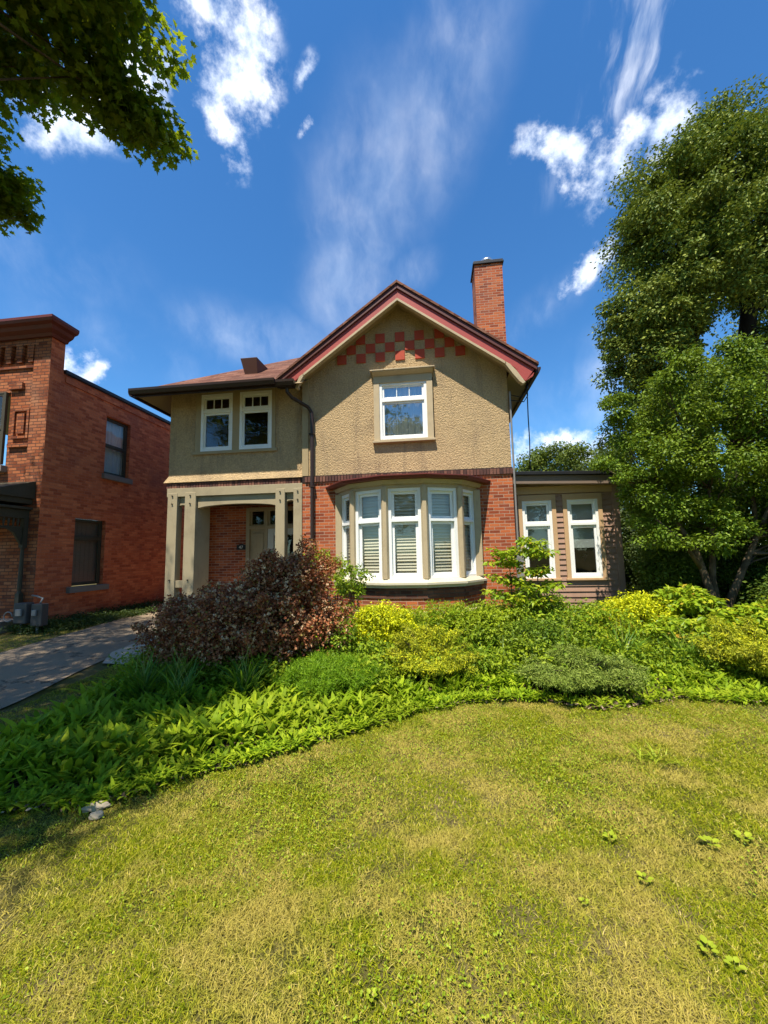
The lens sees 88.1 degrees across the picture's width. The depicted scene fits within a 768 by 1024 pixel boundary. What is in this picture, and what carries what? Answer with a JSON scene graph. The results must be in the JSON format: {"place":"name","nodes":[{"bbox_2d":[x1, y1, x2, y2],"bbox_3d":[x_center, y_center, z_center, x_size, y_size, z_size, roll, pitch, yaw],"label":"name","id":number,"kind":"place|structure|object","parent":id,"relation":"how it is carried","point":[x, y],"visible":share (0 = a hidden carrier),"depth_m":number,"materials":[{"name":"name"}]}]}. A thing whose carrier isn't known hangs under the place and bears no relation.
{"place":"outdoors","nodes":[
{"label":"outdoors","id":0,"kind":"place"},
{"bbox_2d":[0,611,165,708],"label":"driveway","id":1,"kind":"structure","parent":0,"point":[26,671],"depth_m":6.44,"materials":[{"name":"concrete"}]},
{"bbox_2d":[103,639,155,663],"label":"path","id":2,"kind":"structure","parent":0,"point":[113,655],"depth_m":6.39,"materials":[{"name":"concrete"}]},
{"bbox_2d":[0,584,767,1023],"bbox_3d":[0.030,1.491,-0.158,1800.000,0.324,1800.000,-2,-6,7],"label":"ground","id":3,"kind":"structure","parent":0,"point":[90,674],"depth_m":2.01,"materials":[{"name":"green plant"}]},
{"bbox_2d":[0,597,179,636],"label":"weeds","id":4,"kind":"object","parent":3,"relation":"on","point":[83,620],"visible":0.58,"depth_m":9.29,"materials":[{"name":"green plant"}]},
{"bbox_2d":[0,314,184,633],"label":"brick building","id":5,"kind":"structure","parent":3,"relation":"on","point":[82,455],"depth_m":9.76,"materials":[{"name":"brick"}]},
{"bbox_2d":[0,392,8,464],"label":"window","id":6,"kind":"structure","parent":5,"relation":"in","point":[5,395],"depth_m":9.31,"materials":[{"name":"green paint"}]},
{"bbox_2d":[3,595,48,632],"bbox_3d":[-7.507,2.220,8.321,0.814,0.898,0.470,-4,-7,27],"label":"utility meter","id":7,"kind":"object","parent":5,"relation":"attached to","point":[33,614],"visible":0.94,"depth_m":8.24,"materials":[{"name":"grey metal"}]},
{"bbox_2d":[71,519,102,585],"bbox_3d":[-7.744,1.035,10.251,0.124,1.670,0.910,-2,-6,7],"label":"window","id":8,"kind":"structure","parent":5,"relation":"in","point":[88,533],"depth_m":10.36,"materials":[{"name":"black glass"}]},
{"bbox_2d":[104,418,127,477],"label":"window","id":9,"kind":"structure","parent":5,"relation":"in","point":[116,432],"depth_m":11.45,"materials":[{"name":"grey glass"}]},
{"bbox_2d":[81,801,110,812],"bbox_3d":[-1.907,1.948,2.627,0.168,0.049,0.067,1,-6,-22],"label":"edging stone","id":10,"kind":"object","parent":3,"relation":"on","point":[97,806],"visible":0.96,"depth_m":2.61,"materials":[{"name":"grey stone"}]},
{"bbox_2d":[88,810,103,819],"bbox_3d":[-1.846,1.939,2.541,0.082,0.042,0.060,-1,-6,-5],"label":"edging stone","id":11,"kind":"object","parent":3,"relation":"on","point":[96,815],"visible":1,"depth_m":2.53,"materials":[{"name":"grey stone"}]},
{"bbox_2d":[0,0,199,238],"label":"maple tree","id":12,"kind":"object","parent":3,"relation":"on","point":[100,32],"visible":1,"depth_m":4.41,"materials":[{"name":"green plant"}]},
{"bbox_2d":[366,987,376,1001],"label":"lawn weed","id":13,"kind":"object","parent":3,"relation":"on","point":[368,993],"visible":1,"depth_m":1.47,"materials":[{"name":"green plant"}]},
{"bbox_2d":[128,257,626,614],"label":"house","id":14,"kind":"structure","parent":3,"relation":"on","point":[372,436],"depth_m":8.72,"materials":[{"name":"beige paint"}]},
{"bbox_2d":[200,393,232,451],"bbox_3d":[-3.971,-2.128,9.458,0.790,1.400,0.084,-2,-6,7],"label":"window","id":15,"kind":"structure","parent":14,"relation":"in","point":[205,412],"depth_m":9.45,"materials":[{"name":"white plastic"}]},
{"bbox_2d":[237,544,245,549],"bbox_3d":[-3.730,0.912,10.365,0.250,0.155,0.035,-2,-6,7],"label":"house number sign","id":16,"kind":"object","parent":14,"relation":"attached to","point":[241,546],"visible":1,"depth_m":10.35,"materials":[{"name":"black metal"}]},
{"bbox_2d":[239,390,271,448],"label":"window","id":17,"kind":"structure","parent":14,"relation":"in","point":[244,410],"depth_m":9.34,"materials":[{"name":"white plastic"}]},
{"bbox_2d":[268,528,292,548],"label":"window","id":18,"kind":"structure","parent":14,"relation":"in","point":[271,532],"depth_m":10.27,"materials":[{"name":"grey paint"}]},
{"bbox_2d":[342,494,349,577],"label":"window","id":19,"kind":"structure","parent":14,"relation":"in","point":[345,498],"depth_m":8.59,"materials":[{"name":"white plastic"}]},
{"bbox_2d":[355,489,381,578],"bbox_3d":[-0.256,0.449,7.987,0.642,1.765,0.184,-5,-7,30],"label":"window","id":20,"kind":"structure","parent":14,"relation":"in","point":[367,503],"depth_m":8.04,"materials":[{"name":"white plastic"}]},
{"bbox_2d":[379,381,427,439],"bbox_3d":[0.435,-2.238,8.840,1.050,1.290,0.172,-2,-6,7],"label":"window","id":21,"kind":"structure","parent":14,"relation":"in","point":[403,405],"depth_m":8.85,"materials":[{"name":"white plastic"}]},
{"bbox_2d":[388,487,422,578],"bbox_3d":[0.418,0.412,7.764,0.660,1.765,0.184,-2,-6,7],"label":"window","id":22,"kind":"structure","parent":14,"relation":"in","point":[404,504],"depth_m":7.77,"materials":[{"name":"white plastic"}]},
{"bbox_2d":[427,487,459,578],"bbox_3d":[1.128,0.403,7.820,0.642,1.765,0.184,1,-6,-16],"label":"window","id":23,"kind":"structure","parent":14,"relation":"in","point":[442,502],"depth_m":7.84,"materials":[{"name":"white plastic"}]},
{"bbox_2d":[463,489,476,576],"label":"window","id":24,"kind":"structure","parent":14,"relation":"in","point":[468,521],"depth_m":8.25,"materials":[{"name":"white plastic"}]},
{"bbox_2d":[511,381,530,470],"bbox_3d":[3.208,-1.758,8.896,0.343,2.148,1.218,-5,-7,35],"label":"service cable","id":25,"kind":"object","parent":14,"relation":"attached to","point":[526,387],"visible":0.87,"depth_m":8.70,"materials":[{"name":"black metal"}]},
{"bbox_2d":[522,500,555,578],"bbox_3d":[3.288,0.583,8.484,0.610,1.650,0.144,-2,-6,7],"label":"window","id":26,"kind":"structure","parent":14,"relation":"in","point":[537,515],"depth_m":8.50,"materials":[{"name":"white plastic"}]},
{"bbox_2d":[567,498,602,577],"bbox_3d":[4.206,0.552,8.373,0.620,1.650,0.144,-2,-6,7],"label":"window","id":27,"kind":"structure","parent":14,"relation":"in","point":[583,518],"depth_m":8.38,"materials":[{"name":"white plastic"}]},
{"bbox_2d":[0,615,767,806],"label":"ground cover","id":28,"kind":"object","parent":3,"relation":"on","point":[88,730],"visible":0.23,"depth_m":3.76,"materials":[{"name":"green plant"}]},
{"bbox_2d":[69,646,186,701],"bbox_3d":[-2.776,1.858,4.543,0.932,0.608,1.088,-3,-6,19],"label":"daylily clump","id":29,"kind":"object","parent":28,"relation":"on","point":[141,686],"visible":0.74,"depth_m":4.52,"materials":[{"name":"green plant"}]},
{"bbox_2d":[138,655,210,708],"bbox_3d":[-2.182,1.845,4.271,0.979,0.547,0.839,-5,-7,34],"label":"daylily clump","id":30,"kind":"object","parent":28,"relation":"on","point":[187,686],"visible":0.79,"depth_m":4.28,"materials":[{"name":"green plant"}]},
{"bbox_2d":[143,645,211,684],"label":"daylily clump","id":31,"kind":"object","parent":28,"relation":"on","point":[182,667],"visible":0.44,"depth_m":4.76,"materials":[{"name":"green plant"}]},
{"bbox_2d":[129,534,356,669],"bbox_3d":[-2.042,1.319,5.668,3.227,1.996,2.141,-2,-6,7],"label":"ninebark shrub","id":32,"kind":"object","parent":28,"relation":"on","point":[211,623],"visible":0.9,"depth_m":5.32,"materials":[{"name":"brown plant"}]},
{"bbox_2d":[204,644,286,697],"bbox_3d":[-1.543,1.827,4.519,1.034,0.577,0.885,4,-8,-40],"label":"daylily clump","id":33,"kind":"object","parent":28,"relation":"on","point":[241,681],"visible":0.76,"depth_m":4.50,"materials":[{"name":"green plant"}]},
{"bbox_2d":[269,647,387,701],"bbox_3d":[-0.658,1.889,4.659,1.444,0.520,0.981,-2,-6,7],"label":"feathery plant","id":34,"kind":"object","parent":28,"relation":"on","point":[317,663],"visible":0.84,"depth_m":4.46,"materials":[{"name":"green plant"}]},
{"bbox_2d":[303,545,353,599],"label":"climbing shrub","id":35,"kind":"object","parent":28,"relation":"on","point":[339,568],"visible":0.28,"depth_m":7.81,"materials":[{"name":"green plant"}]},
{"bbox_2d":[296,617,363,657],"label":"green shrub","id":36,"kind":"object","parent":28,"relation":"on","point":[339,636],"visible":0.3,"depth_m":5.39,"materials":[{"name":"green plant"}]},
{"bbox_2d":[329,552,375,612],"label":"young shrub","id":37,"kind":"object","parent":28,"relation":"on","point":[342,582],"visible":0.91,"depth_m":7.01,"materials":[{"name":"green plant"}]},
{"bbox_2d":[363,665,389,683],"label":"daylily clump","id":38,"kind":"object","parent":28,"relation":"on","point":[380,677],"visible":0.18,"depth_m":4.58,"materials":[{"name":"green plant"}]},
{"bbox_2d":[1,691,764,812],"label":"mulch chips","id":39,"kind":"object","parent":28,"relation":"on","point":[567,703],"visible":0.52,"depth_m":4.01,"materials":[{"name":"brown wood"}]},
{"bbox_2d":[0,686,767,817],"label":"edge cover","id":40,"kind":"object","parent":28,"relation":"on","point":[63,797],"visible":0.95,"depth_m":3.41,"materials":[{"name":"green plant"}]},
{"bbox_2d":[348,599,420,649],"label":"spirea bush","id":41,"kind":"object","parent":28,"relation":"on","point":[370,615],"visible":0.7,"depth_m":5.86,"materials":[{"name":"yellow plant"}]},
{"bbox_2d":[370,623,483,678],"bbox_3d":[0.506,1.781,5.005,1.448,0.657,1.172,-4,-7,25],"label":"golden juniper","id":42,"kind":"object","parent":28,"relation":"on","point":[415,653],"visible":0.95,"depth_m":4.99,"materials":[{"name":"yellow plant"}]},
{"bbox_2d":[107,594,767,694],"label":"foliage","id":43,"kind":"object","parent":28,"relation":"on","point":[363,649],"visible":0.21,"depth_m":5.06,"materials":[{"name":"green plant"}]},
{"bbox_2d":[411,599,474,632],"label":"green shrub","id":44,"kind":"object","parent":28,"relation":"on","point":[432,614],"visible":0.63,"depth_m":6.14,"materials":[{"name":"green plant"}]},
{"bbox_2d":[451,628,473,648],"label":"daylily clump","id":45,"kind":"object","parent":28,"relation":"on","point":[462,638],"visible":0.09,"depth_m":5.67,"materials":[{"name":"green plant"}]},
{"bbox_2d":[433,599,524,648],"bbox_3d":[1.404,1.722,5.986,1.399,0.766,1.112,1,-6,-19],"label":"green shrub","id":46,"kind":"object","parent":28,"relation":"on","point":[483,626],"visible":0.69,"depth_m":5.78,"materials":[{"name":"green plant"}]},
{"bbox_2d":[480,546,536,622],"bbox_3d":[1.993,1.304,6.482,0.858,1.528,0.972,4,-8,-43],"label":"sapling","id":47,"kind":"object","parent":28,"relation":"on","point":[511,558],"visible":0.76,"depth_m":6.46,"materials":[{"name":"green plant"}]},
{"bbox_2d":[490,598,546,629],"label":"green shrub","id":48,"kind":"object","parent":28,"relation":"on","point":[519,610],"visible":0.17,"depth_m":6.11,"materials":[{"name":"green plant"}]},
{"bbox_2d":[488,615,570,659],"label":"green shrub","id":49,"kind":"object","parent":28,"relation":"on","point":[531,630],"visible":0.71,"depth_m":5.45,"materials":[{"name":"green plant"}]},
{"bbox_2d":[505,590,571,613],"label":"green shrub","id":50,"kind":"object","parent":28,"relation":"on","point":[552,597],"visible":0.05,"depth_m":6.89,"materials":[{"name":"green plant"}]},
{"bbox_2d":[508,535,570,624],"bbox_3d":[2.457,1.202,6.349,1.024,1.716,0.900,-2,-6,7],"label":"sapling","id":51,"kind":"object","parent":28,"relation":"on","point":[532,552],"visible":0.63,"depth_m":6.28,"materials":[{"name":"green plant"}]},
{"bbox_2d":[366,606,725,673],"bbox_3d":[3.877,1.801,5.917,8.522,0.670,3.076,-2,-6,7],"label":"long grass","id":52,"kind":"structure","parent":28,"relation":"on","point":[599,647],"depth_m":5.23,"materials":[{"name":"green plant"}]},
{"bbox_2d":[543,618,600,647],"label":"daylily clump","id":53,"kind":"object","parent":28,"relation":"on","point":[568,640],"visible":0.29,"depth_m":5.51,"materials":[{"name":"green plant"}]},
{"bbox_2d":[536,597,615,640],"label":"green shrub","id":54,"kind":"object","parent":28,"relation":"on","point":[556,612],"visible":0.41,"depth_m":5.95,"materials":[{"name":"green plant"}]},
{"bbox_2d":[513,642,653,694],"bbox_3d":[2.234,1.806,4.487,1.469,0.515,1.102,-1,-6,-2],"label":"grey green juniper","id":55,"kind":"object","parent":28,"relation":"on","point":[593,677],"visible":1,"depth_m":4.39,"materials":[{"name":"green plant"}]},
{"bbox_2d":[571,602,649,648],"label":"green shrub","id":56,"kind":"object","parent":28,"relation":"on","point":[626,621],"visible":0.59,"depth_m":5.73,"materials":[{"name":"green plant"}]},
{"bbox_2d":[577,618,663,655],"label":"daylily clump","id":57,"kind":"object","parent":28,"relation":"on","point":[626,640],"visible":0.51,"depth_m":5.26,"materials":[{"name":"green plant"}]},
{"bbox_2d":[599,587,679,633],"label":"spirea bush","id":58,"kind":"object","parent":28,"relation":"on","point":[635,604],"visible":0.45,"depth_m":6.20,"materials":[{"name":"yellow plant"}]},
{"bbox_2d":[635,550,708,597],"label":"understory shrub","id":59,"kind":"object","parent":28,"relation":"on","point":[665,572],"visible":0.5,"depth_m":7.14,"materials":[{"name":"green plant"}]},
{"bbox_2d":[637,614,713,643],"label":"leafy shrub","id":60,"kind":"object","parent":28,"relation":"on","point":[685,625],"visible":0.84,"depth_m":5.46,"materials":[{"name":"green plant"}]},
{"bbox_2d":[587,331,767,613],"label":"multi stem tree","id":61,"kind":"object","parent":28,"relation":"on","point":[667,460],"visible":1,"depth_m":6.71,"materials":[{"name":"green plant"}]},
{"bbox_2d":[654,627,708,665],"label":"daylily clump","id":62,"kind":"object","parent":28,"relation":"on","point":[690,651],"visible":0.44,"depth_m":5.06,"materials":[{"name":"green plant"}]},
{"bbox_2d":[648,582,728,623],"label":"leafy shrub","id":63,"kind":"object","parent":28,"relation":"on","point":[695,604],"visible":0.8,"depth_m":6.17,"materials":[{"name":"green plant"}]},
{"bbox_2d":[627,504,767,608],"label":"understory shrub","id":64,"kind":"object","parent":28,"relation":"on","point":[648,553],"visible":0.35,"depth_m":7.26,"materials":[{"name":"green plant"}]},
{"bbox_2d":[670,541,767,597],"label":"evergreen shrub","id":65,"kind":"object","parent":28,"relation":"on","point":[729,560],"visible":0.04,"depth_m":7.73,"materials":[{"name":"green plant"}]},
{"bbox_2d":[688,614,767,680],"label":"golden juniper","id":66,"kind":"object","parent":28,"relation":"on","point":[743,648],"visible":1,"depth_m":4.71,"materials":[{"name":"yellow plant"}]},
{"bbox_2d":[696,602,767,637],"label":"leafy shrub","id":67,"kind":"object","parent":28,"relation":"on","point":[753,610],"visible":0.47,"depth_m":5.39,"materials":[{"name":"green plant"}]},
{"bbox_2d":[737,565,767,606],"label":"understory shrub","id":68,"kind":"object","parent":28,"relation":"on","point":[764,591],"visible":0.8,"depth_m":6.23,"materials":[{"name":"green plant"}]},
{"bbox_2d":[738,595,767,625],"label":"green shrub","id":69,"kind":"object","parent":28,"relation":"on","point":[763,605],"visible":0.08,"depth_m":5.65,"materials":[{"name":"green plant"}]},
{"bbox_2d":[0,698,767,1023],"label":"clover","id":70,"kind":"object","parent":3,"relation":"on","point":[426,1004],"visible":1,"depth_m":2.54,"materials":[{"name":"green plant"}]},
{"bbox_2d":[515,438,627,491],"bbox_3d":[11.342,-0.212,24.021,8.450,8.530,5.909,-2,-6,7],"label":"background tree","id":71,"kind":"object","parent":3,"relation":"on","point":[567,456],"visible":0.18,"depth_m":23.12,"materials":[{"name":"green plant"}]},
{"bbox_2d":[579,897,588,904],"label":"lawn weed","id":72,"kind":"object","parent":3,"relation":"on","point":[587,900],"visible":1,"depth_m":1.84,"materials":[{"name":"green plant"}]},
{"bbox_2d":[602,831,616,840],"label":"lawn weed","id":73,"kind":"object","parent":3,"relation":"on","point":[605,834],"visible":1,"depth_m":2.25,"materials":[{"name":"green plant"}]},
{"bbox_2d":[636,870,653,881],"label":"lawn weed","id":74,"kind":"object","parent":3,"relation":"on","point":[644,875],"visible":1,"depth_m":1.95,"materials":[{"name":"green plant"}]},
{"bbox_2d":[622,529,684,602],"bbox_3d":[6.111,1.296,9.238,1.849,1.910,2.034,4,-8,-40],"label":"evergreen shrub","id":75,"kind":"object","parent":3,"relation":"on","point":[626,551],"visible":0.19,"depth_m":9.11,"materials":[{"name":"green plant"}]},
{"bbox_2d":[624,742,685,767],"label":"grass tuft","id":76,"kind":"object","parent":3,"relation":"on","point":[647,755],"visible":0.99,"depth_m":3.10,"materials":[{"name":"green plant"}]},
{"bbox_2d":[575,444,747,594],"bbox_3d":[7.129,0.154,10.228,4.622,4.394,3.164,-2,-6,7],"label":"hedge","id":77,"kind":"object","parent":3,"relation":"on","point":[625,531],"visible":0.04,"depth_m":9.73,"materials":[{"name":"green plant"}]},
{"bbox_2d":[587,73,767,507],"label":"tall tree","id":78,"kind":"object","parent":3,"relation":"on","point":[702,206],"visible":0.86,"depth_m":15.70,"materials":[{"name":"green plant"}]},
{"bbox_2d":[696,934,719,953],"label":"lawn weed","id":79,"kind":"object","parent":3,"relation":"on","point":[705,940],"visible":1,"depth_m":1.61,"materials":[{"name":"green plant"}]},
{"bbox_2d":[698,835,720,847],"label":"lawn weed","id":80,"kind":"object","parent":3,"relation":"on","point":[704,838],"visible":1,"depth_m":2.19,"materials":[{"name":"green plant"}]},
{"bbox_2d":[724,955,747,970],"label":"lawn weed","id":81,"kind":"object","parent":3,"relation":"on","point":[730,959],"visible":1,"depth_m":1.55,"materials":[{"name":"green plant"}]},
{"bbox_2d":[707,279,767,406],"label":"broadleaf tree","id":82,"kind":"object","parent":3,"relation":"on","point":[719,320],"visible":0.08,"depth_m":21.45,"materials":[{"name":"green plant"}]},
{"bbox_2d":[734,829,753,841],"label":"lawn weed","id":83,"kind":"object","parent":3,"relation":"on","point":[748,834],"visible":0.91,"depth_m":2.23,"materials":[{"name":"green plant"}]},
{"bbox_2d":[734,475,765,584],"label":"hedge","id":84,"kind":"object","parent":3,"relation":"on","point":[748,513],"depth_m":8.94,"materials":[{"name":"green plant"}]},
{"bbox_2d":[0,0,767,522],"label":"sky","id":85,"kind":"structure","parent":0,"point":[348,150],"materials":[{"name":"blue"}]}
]}

